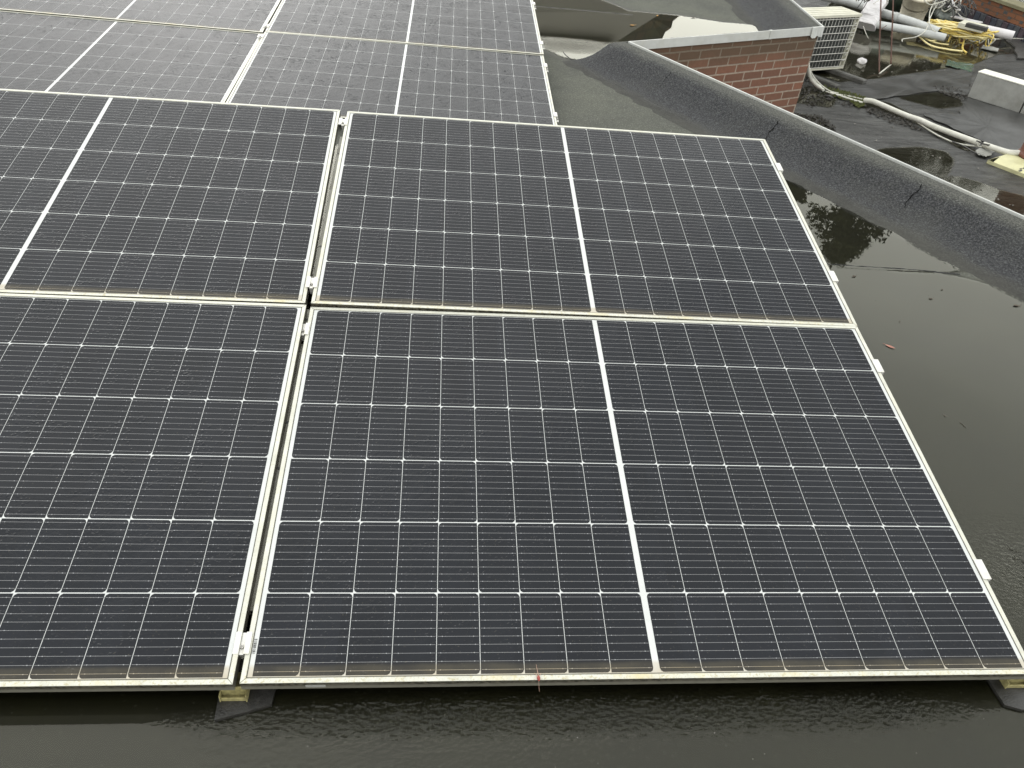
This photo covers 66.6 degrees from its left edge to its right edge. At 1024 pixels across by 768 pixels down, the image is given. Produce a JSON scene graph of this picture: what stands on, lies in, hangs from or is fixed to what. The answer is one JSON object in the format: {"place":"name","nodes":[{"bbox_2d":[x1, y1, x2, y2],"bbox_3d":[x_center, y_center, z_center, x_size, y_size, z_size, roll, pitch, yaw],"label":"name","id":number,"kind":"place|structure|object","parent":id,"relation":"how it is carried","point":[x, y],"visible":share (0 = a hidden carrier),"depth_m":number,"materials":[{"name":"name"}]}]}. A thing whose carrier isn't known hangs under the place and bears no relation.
{"place":"outdoors","nodes":[
{"label":"outdoors","id":0,"kind":"place"},
{"bbox_2d":[0,0,1023,767],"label":"roof","id":1,"kind":"structure","parent":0,"point":[968,372],"depth_m":1.70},
{"bbox_2d":[214,659,275,721],"bbox_3d":[-0.552,0.619,1.652,0.114,0.014,0.200,2,39,-6],"label":"rubber mat","id":2,"kind":"object","parent":1,"relation":"on","point":[260,699],"visible":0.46,"depth_m":1.60,"materials":[{"name":"grey rubber"}]},
{"bbox_2d":[218,672,249,701],"bbox_3d":[-0.571,0.619,1.613,0.055,0.037,0.066,2,39,-6],"label":"support foot","id":3,"kind":"object","parent":2,"relation":"on","point":[238,693],"visible":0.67,"depth_m":1.60},
{"bbox_2d":[0,293,306,692],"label":"solar panel","id":4,"kind":"object","parent":3,"relation":"on","point":[141,440],"visible":1,"depth_m":1.85,"materials":[{"name":"glass"}]},
{"bbox_2d":[232,632,252,658],"bbox_3d":[-0.560,0.547,1.626,0.033,0.033,0.048,2,47,-6],"label":"clamp","id":5,"kind":"object","parent":4,"relation":"attached to","point":[245,644],"visible":0.99,"depth_m":1.61,"materials":[{"name":"metal"}]},
{"bbox_2d":[250,309,309,614],"bbox_3d":[-0.591,0.140,2.033,0.016,0.021,0.980,2,47,-6],"label":"mounting rail","id":6,"kind":"object","parent":4,"relation":"attached to","point":[273,497],"visible":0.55,"depth_m":1.93,"materials":[{"name":"metal"}]},
{"bbox_2d":[0,89,340,305],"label":"solar panel","id":7,"kind":"object","parent":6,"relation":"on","point":[128,197],"visible":1,"depth_m":2.61,"materials":[{"name":"glass"}]},
{"bbox_2d":[311,111,857,326],"bbox_3d":[0.228,-0.624,2.806,1.722,0.031,1.134,2,48,-6],"label":"solar panel","id":8,"kind":"object","parent":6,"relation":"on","point":[427,213],"visible":0.99,"depth_m":2.71,"materials":[{"name":"glass"}]},
{"bbox_2d":[305,276,317,293],"bbox_3d":[-0.614,-0.302,2.398,0.033,0.033,0.048,2,48,-6],"label":"clamp","id":9,"kind":"object","parent":8,"relation":"attached to","point":[311,283],"visible":0.99,"depth_m":2.38,"materials":[{"name":"metal"}]},
{"bbox_2d":[312,137,342,277],"bbox_3d":[-0.637,-0.622,2.717,0.015,0.022,0.880,2,48,-6],"label":"mounting rail","id":10,"kind":"object","parent":8,"relation":"attached to","point":[326,213],"visible":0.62,"depth_m":2.68,"materials":[{"name":"metal"}]},
{"bbox_2d":[338,118,347,131],"bbox_3d":[-0.658,-1.010,3.039,0.033,0.033,0.048,2,48,-6],"label":"clamp","id":11,"kind":"object","parent":8,"relation":"attached to","point":[342,122],"visible":0.98,"depth_m":3.03,"materials":[{"name":"metal"}]},
{"bbox_2d":[775,163,782,172],"bbox_3d":[1.073,-0.859,3.131,0.032,0.033,0.054,2,48,-6],"label":"end clamp","id":12,"kind":"object","parent":8,"relation":"attached to","point":[779,167],"visible":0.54,"depth_m":3.12,"materials":[{"name":"metal"}]},
{"bbox_2d":[828,271,838,283],"bbox_3d":[1.103,-0.359,2.679,0.032,0.033,0.054,2,48,-6],"label":"end clamp","id":13,"kind":"object","parent":8,"relation":"attached to","point":[832,274],"visible":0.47,"depth_m":2.66,"materials":[{"name":"metal"}]},
{"bbox_2d":[301,323,309,340],"bbox_3d":[-0.607,-0.150,2.272,0.033,0.033,0.048,2,47,-6],"label":"clamp","id":14,"kind":"object","parent":4,"relation":"attached to","point":[305,329],"visible":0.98,"depth_m":2.26,"materials":[{"name":"metal"}]},
{"bbox_2d":[239,307,1023,688],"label":"solar panel","id":15,"kind":"object","parent":3,"relation":"on","point":[477,499],"visible":1,"depth_m":1.92,"materials":[{"name":"glass"}]},
{"bbox_2d":[871,359,883,374],"bbox_3d":[1.122,-0.045,2.393,0.032,0.033,0.054,2,47,-6],"label":"end clamp","id":16,"kind":"object","parent":15,"relation":"attached to","point":[877,365],"visible":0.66,"depth_m":2.38,"materials":[{"name":"metal"}]},
{"bbox_2d":[973,559,991,581],"bbox_3d":[1.157,0.465,1.921,0.032,0.033,0.054,2,47,-6],"label":"end clamp","id":17,"kind":"object","parent":15,"relation":"attached to","point":[981,568],"visible":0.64,"depth_m":1.91,"materials":[{"name":"metal"}]},
{"bbox_2d":[535,6,630,14],"bbox_3d":[0.538,-3.095,6.442,0.931,0.006,0.033,3,39,-4],"label":"roof seam","id":18,"kind":"object","parent":1,"relation":"on","point":[583,10],"visible":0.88,"depth_m":6.44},
{"bbox_2d":[563,52,715,135],"bbox_3d":[0.886,-1.693,4.736,0.065,0.005,2.179,-17,44,-26],"label":"roof seam","id":19,"kind":"object","parent":1,"relation":"on","point":[637,95],"visible":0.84,"depth_m":4.86,"materials":[{"name":"black rubber"}]},
{"bbox_2d":[545,5,851,711],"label":"puddle","id":20,"kind":"object","parent":1,"relation":"on","point":[578,48],"visible":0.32,"depth_m":5.60,"materials":[{"name":"liquid"}]},
{"bbox_2d":[562,0,1023,300],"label":"roof upstand","id":21,"kind":"object","parent":1,"relation":"on","point":[980,239],"visible":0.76,"depth_m":4.07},
{"bbox_2d":[628,0,1023,219],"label":"roof trim","id":22,"kind":"structure","parent":21,"relation":"attached to","point":[811,32],"depth_m":5.47,"materials":[{"name":"grey metal"}]},
{"bbox_2d":[827,264,959,274],"bbox_3d":[1.626,-0.498,3.350,0.621,0.005,0.014,4,39,-3],"label":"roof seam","id":23,"kind":"object","parent":1,"relation":"on","point":[895,268],"visible":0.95,"depth_m":3.35,"materials":[{"name":"black rubber"}]},
{"bbox_2d":[986,680,1023,711],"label":"rubber mat","id":24,"kind":"object","parent":1,"relation":"on","point":[1011,698],"visible":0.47,"depth_m":1.77,"materials":[{"name":"grey rubber"}]},
{"bbox_2d":[1000,679,1023,688],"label":"support foot","id":25,"kind":"object","parent":24,"relation":"on","point":[1012,683],"visible":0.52,"depth_m":1.78},
{"label":"rail","id":26,"kind":"object","parent":1,"relation":"on","visible":0},
{"bbox_2d":[0,11,263,102],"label":"solar panel","id":27,"kind":"object","parent":26,"relation":"on","point":[54,53],"visible":0.98,"depth_m":4.30,"materials":[{"name":"glass"}]},
{"bbox_2d":[0,0,281,32],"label":"solar panel","id":28,"kind":"object","parent":26,"relation":"on","point":[254,16],"visible":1,"depth_m":4.83,"materials":[{"name":"glass"}]},
{"bbox_2d":[226,32,556,124],"bbox_3d":[-0.633,-1.728,4.448,1.722,0.032,1.134,3,42,-6],"label":"solar panel","id":29,"kind":"object","parent":26,"relation":"on","point":[343,75],"visible":0.95,"depth_m":4.42,"materials":[{"name":"glass"}]},
{"bbox_2d":[794,0,1023,214],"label":"roof","id":30,"kind":"structure","parent":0,"point":[906,144],"depth_m":7.82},
{"bbox_2d":[648,36,817,112],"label":"brick wall","id":31,"kind":"structure","parent":30,"relation":"on","point":[772,71],"depth_m":6.08,"materials":[{"name":"red brick"}]},
{"bbox_2d":[806,62,824,90],"bbox_3d":[3.074,-3.169,7.967,0.276,0.278,0.218,2,39,-6],"label":"insulated hose","id":32,"kind":"object","parent":30,"relation":"on","point":[813,81],"visible":0.79,"depth_m":8.03,"materials":[{"name":"white plastic"}]},
{"bbox_2d":[805,74,839,87],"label":"support beam","id":33,"kind":"structure","parent":30,"relation":"on","point":[826,82],"depth_m":8.22,"materials":[{"name":"concrete"}]},
{"bbox_2d":[821,0,865,9],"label":"drain pipe","id":34,"kind":"object","parent":30,"relation":"on","point":[853,3],"visible":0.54,"depth_m":10.77,"materials":[{"name":"grey plastic"}]},
{"bbox_2d":[822,69,866,83],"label":"support beam","id":35,"kind":"structure","parent":30,"relation":"on","point":[849,76],"depth_m":8.49,"materials":[{"name":"concrete"}]},
{"bbox_2d":[803,6,862,70],"bbox_3d":[3.278,-3.725,8.413,0.812,0.569,0.316,-14,43,-23],"label":"outdoor unit","id":36,"kind":"object","parent":35,"relation":"on","point":[833,43],"visible":0.63,"depth_m":8.35,"materials":[{"name":"beige paint"}]},
{"bbox_2d":[824,85,865,107],"bbox_3d":[3.427,-2.957,7.956,0.348,0.027,0.617,-15,43,-25],"label":"moss","id":37,"kind":"object","parent":30,"relation":"on","point":[857,104],"visible":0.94,"depth_m":7.94,"materials":[{"name":"green plant"}]},
{"bbox_2d":[857,58,866,63],"bbox_3d":[4.057,-3.749,9.047,0.102,0.082,0.104,-21,46,-30],"label":"crumpled rag","id":38,"kind":"object","parent":30,"relation":"on","point":[861,60],"visible":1,"depth_m":9.02,"materials":[{"name":"white fabric"}]},
{"bbox_2d":[857,0,887,30],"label":"plastic elbow","id":39,"kind":"object","parent":30,"relation":"on","point":[869,18],"visible":0.76,"depth_m":10.14,"materials":[{"name":"white plastic"}]},
{"bbox_2d":[876,21,946,41],"bbox_3d":[5.121,-4.573,10.072,0.928,0.116,0.137,16,40,12],"label":"drain pipe","id":40,"kind":"object","parent":39,"relation":"attached to","point":[916,31],"visible":0.93,"depth_m":10.04,"materials":[{"name":"grey plastic"}]},
{"bbox_2d":[881,9,942,31],"bbox_3d":[5.255,-4.795,10.309,0.127,0.142,0.887,-24,47,-32],"label":"drain pipe","id":41,"kind":"object","parent":39,"relation":"attached to","point":[898,17],"visible":0.65,"depth_m":10.29,"materials":[{"name":"grey plastic"}]},
{"bbox_2d":[923,37,948,44],"bbox_3d":[5.399,-4.507,10.107,0.159,0.099,0.533,-25,48,-33],"label":"loose cable","id":42,"kind":"object","parent":41,"relation":"hanging from","point":[937,42],"visible":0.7,"depth_m":10.02,"materials":[{"name":"yellow plastic"}]},
{"bbox_2d":[928,19,998,39],"bbox_3d":[5.800,-4.585,10.079,0.887,0.153,0.393,17,40,14],"label":"cable coil","id":43,"kind":"object","parent":41,"relation":"on","point":[950,28],"visible":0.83,"depth_m":9.99,"materials":[{"name":"yellow plastic"}]},
{"bbox_2d":[918,34,962,51],"bbox_3d":[5.478,-4.458,10.060,0.377,0.105,0.738,2,39,-6],"label":"loose cable","id":44,"kind":"object","parent":43,"relation":"hanging from","point":[923,40],"visible":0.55,"depth_m":9.89,"materials":[{"name":"plastic"}]},
{"bbox_2d":[961,39,966,52],"bbox_3d":[5.811,-4.375,9.977,0.069,0.152,0.492,18,40,14],"label":"loose cable","id":45,"kind":"object","parent":43,"relation":"hanging from","point":[962,48],"visible":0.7,"depth_m":9.95,"materials":[{"name":"yellow plastic"}]},
{"bbox_2d":[957,20,987,32],"bbox_3d":[5.879,-4.563,9.939,0.298,0.060,0.260,31,45,28],"label":"junction box","id":46,"kind":"object","parent":43,"relation":"on","point":[961,24],"visible":0.66,"depth_m":9.91,"materials":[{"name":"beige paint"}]},
{"bbox_2d":[965,22,988,31],"bbox_3d":[5.749,-4.416,9.637,0.249,0.045,0.085,34,46,30],"label":"black tray","id":47,"kind":"object","parent":46,"relation":"on","point":[976,27],"visible":1,"depth_m":9.61,"materials":[{"name":"black plastic"}]},
{"bbox_2d":[793,78,967,130],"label":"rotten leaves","id":48,"kind":"object","parent":30,"relation":"on","point":[869,110],"visible":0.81,"depth_m":7.65,"materials":[{"name":"brown plant"}]},
{"bbox_2d":[879,0,893,74],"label":"rusty frame","id":49,"kind":"object","parent":30,"relation":"on","point":[880,29],"visible":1,"depth_m":9.09,"materials":[{"name":"metal"}]},
{"bbox_2d":[884,0,902,12],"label":"green barrel","id":50,"kind":"object","parent":30,"relation":"on","point":[897,5],"visible":0.23,"depth_m":11.01,"materials":[{"name":"plastic"}]},
{"bbox_2d":[825,67,974,98],"bbox_3d":[4.467,-3.212,8.447,2.822,0.013,0.650,-17,44,-27],"label":"roofing sheet","id":51,"kind":"object","parent":30,"relation":"on","point":[889,88],"visible":0.99,"depth_m":8.48,"materials":[{"name":"grey rubber"}]},
{"bbox_2d":[810,69,838,93],"bbox_3d":[3.195,-3.124,7.981,0.368,0.212,0.105,19,40,15],"label":"cable","id":52,"kind":"object","parent":51,"relation":"on","point":[818,82],"visible":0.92,"depth_m":8.01,"materials":[{"name":"white plastic"}]},
{"bbox_2d":[830,92,862,102],"bbox_3d":[3.384,-2.892,7.876,0.362,0.021,0.032,32,45,28],"label":"cable","id":53,"kind":"object","parent":51,"relation":"on","point":[832,93],"visible":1,"depth_m":7.88,"materials":[{"name":"white plastic"}]},
{"bbox_2d":[900,0,933,20],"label":"plaster tub","id":54,"kind":"object","parent":30,"relation":"on","point":[917,9],"visible":0.76,"depth_m":10.52,"materials":[{"name":"beige plastic"}]},
{"bbox_2d":[863,98,979,145],"bbox_3d":[3.887,-2.517,7.433,0.100,0.068,1.226,-20,46,-29],"label":"insulated hose","id":55,"kind":"object","parent":30,"relation":"on","point":[929,124],"visible":0.99,"depth_m":7.37,"materials":[{"name":"white plastic"}]},
{"bbox_2d":[831,51,1013,205],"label":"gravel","id":56,"kind":"structure","parent":30,"relation":"on","point":[893,127],"depth_m":7.34,"materials":[{"name":"grey gravel"}]},
{"bbox_2d":[925,2,957,20],"bbox_3d":[6.167,-5.379,11.226,0.518,0.283,0.498,-19,45,-29],"label":"rubble bag","id":57,"kind":"object","parent":30,"relation":"on","point":[941,15],"visible":0.26,"depth_m":11.05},
{"bbox_2d":[928,0,976,19],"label":"wire tangle","id":58,"kind":"object","parent":57,"relation":"on","point":[949,4],"visible":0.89,"depth_m":10.44,"materials":[{"name":"white plastic"}]},
{"bbox_2d":[901,2,942,41],"bbox_3d":[5.426,-4.728,10.184,0.193,0.346,1.183,30,44,27],"label":"wire","id":59,"kind":"object","parent":58,"relation":"attached to","point":[927,25],"visible":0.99,"depth_m":9.96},
{"bbox_2d":[929,1,944,31],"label":"wire","id":60,"kind":"object","parent":58,"relation":"attached to","point":[930,17],"visible":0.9,"depth_m":10.05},
{"bbox_2d":[916,122,981,147],"bbox_3d":[4.003,-2.344,7.243,0.172,0.068,0.777,-24,47,-32],"label":"cable","id":61,"kind":"object","parent":30,"relation":"on","point":[945,138],"visible":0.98,"depth_m":7.19,"materials":[{"name":"white plastic"}]},
{"bbox_2d":[934,130,970,143],"bbox_3d":[4.073,-2.335,7.281,0.069,0.019,0.604,-19,45,-28],"label":"cable","id":62,"kind":"object","parent":30,"relation":"on","point":[951,136],"visible":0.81,"depth_m":7.23,"materials":[{"name":"plastic"}]},
{"bbox_2d":[925,126,982,155],"bbox_3d":[4.014,-2.276,7.191,0.056,0.030,0.815,-10,41,-20],"label":"cable","id":63,"kind":"object","parent":30,"relation":"on","point":[961,145],"visible":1,"depth_m":7.06,"materials":[{"name":"black plastic"}]},
{"bbox_2d":[946,59,973,71],"bbox_3d":[5.348,-3.805,9.303,0.301,0.010,0.401,22,41,19],"label":"green sheet","id":64,"kind":"object","parent":30,"relation":"on","point":[963,66],"visible":1,"depth_m":9.31,"materials":[{"name":"green plastic"}]},
{"bbox_2d":[941,24,995,45],"bbox_3d":[5.949,-4.651,10.321,0.799,0.178,0.698,2,39,-6],"label":"wire tangle","id":65,"kind":"object","parent":30,"relation":"on","point":[993,39],"visible":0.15,"depth_m":10.14,"materials":[{"name":"yellow plastic"}]},
{"bbox_2d":[950,16,982,22],"bbox_3d":[6.059,-4.860,10.387,0.120,0.035,0.399,-20,45,-29],"label":"white board","id":66,"kind":"object","parent":65,"relation":"on","point":[960,18],"visible":0.82,"depth_m":10.37,"materials":[{"name":"plastic"}]},
{"bbox_2d":[923,98,1023,149],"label":"roofing sheet","id":67,"kind":"object","parent":30,"relation":"on","point":[991,124],"visible":0.85,"depth_m":7.65,"materials":[{"name":"grey rubber"}]},
{"bbox_2d":[954,3,1023,41],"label":"brick plinth","id":68,"kind":"structure","parent":30,"relation":"on","point":[986,19],"depth_m":10.92,"materials":[{"name":"brick"}]},
{"bbox_2d":[953,0,1023,27],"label":"brick wall","id":69,"kind":"structure","parent":68,"relation":"on","point":[1003,12],"depth_m":10.84,"materials":[{"name":"red brick"}]},
{"bbox_2d":[991,0,1023,11],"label":"wall coping","id":70,"kind":"object","parent":69,"relation":"on","point":[1017,5],"depth_m":10.68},
{"bbox_2d":[981,45,998,51],"bbox_3d":[6.189,-4.346,10.084,0.205,0.016,0.202,25,42,22],"label":"metal strip","id":71,"kind":"object","parent":30,"relation":"on","point":[990,48],"visible":1,"depth_m":10.07,"materials":[{"name":"grey metal"}]},
{"bbox_2d":[968,69,1023,113],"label":"foam block","id":72,"kind":"object","parent":30,"relation":"on","point":[998,89],"depth_m":8.13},
{"bbox_2d":[982,142,1019,155],"bbox_3d":[4.346,-2.087,6.932,0.097,0.082,0.321,-25,48,-33],"label":"insulated hose","id":73,"kind":"object","parent":30,"relation":"on","point":[997,149],"visible":0.99,"depth_m":6.90,"materials":[{"name":"white plastic"}]},
{"bbox_2d":[987,154,1023,177],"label":"base plate","id":74,"kind":"object","parent":30,"relation":"on","point":[1013,164],"visible":0.93,"depth_m":6.75,"materials":[{"name":"yellow paint"}]},
{"bbox_2d":[1018,143,1023,158],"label":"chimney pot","id":75,"kind":"object","parent":74,"relation":"on","point":[1021,153],"visible":0.91,"depth_m":6.82,"materials":[{"name":"ceramic"}]},
{"bbox_2d":[1005,39,1023,59],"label":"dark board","id":76,"kind":"object","parent":30,"relation":"on","point":[1017,45],"visible":0.81,"depth_m":10.26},
{"label":"puddle","id":77,"kind":"structure","parent":30,"relation":"on","visible":0},
{"bbox_2d":[975,148,993,156],"bbox_3d":[4.249,-2.091,6.998,0.134,0.011,0.294,29,44,26],"label":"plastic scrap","id":78,"kind":"object","parent":77,"relation":"on","point":[985,152],"visible":0.91,"depth_m":6.98,"materials":[{"name":"grey plastic"}]},
{"bbox_2d":[988,25,1014,39],"bbox_3d":[6.431,-4.660,10.322,0.396,0.126,0.116,22,41,19],"label":"drain pipe","id":79,"kind":"object","parent":77,"relation":"on","point":[1002,33],"visible":0.62,"depth_m":10.26,"materials":[{"name":"white plastic"}]},
{"label":"rail","id":80,"kind":"object","parent":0,"visible":0},
{"bbox_2d":[265,0,543,54],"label":"solar panel","id":81,"kind":"object","parent":80,"relation":"on","point":[511,26],"visible":1,"depth_m":5.13,"materials":[{"name":"glass"}]}
]}

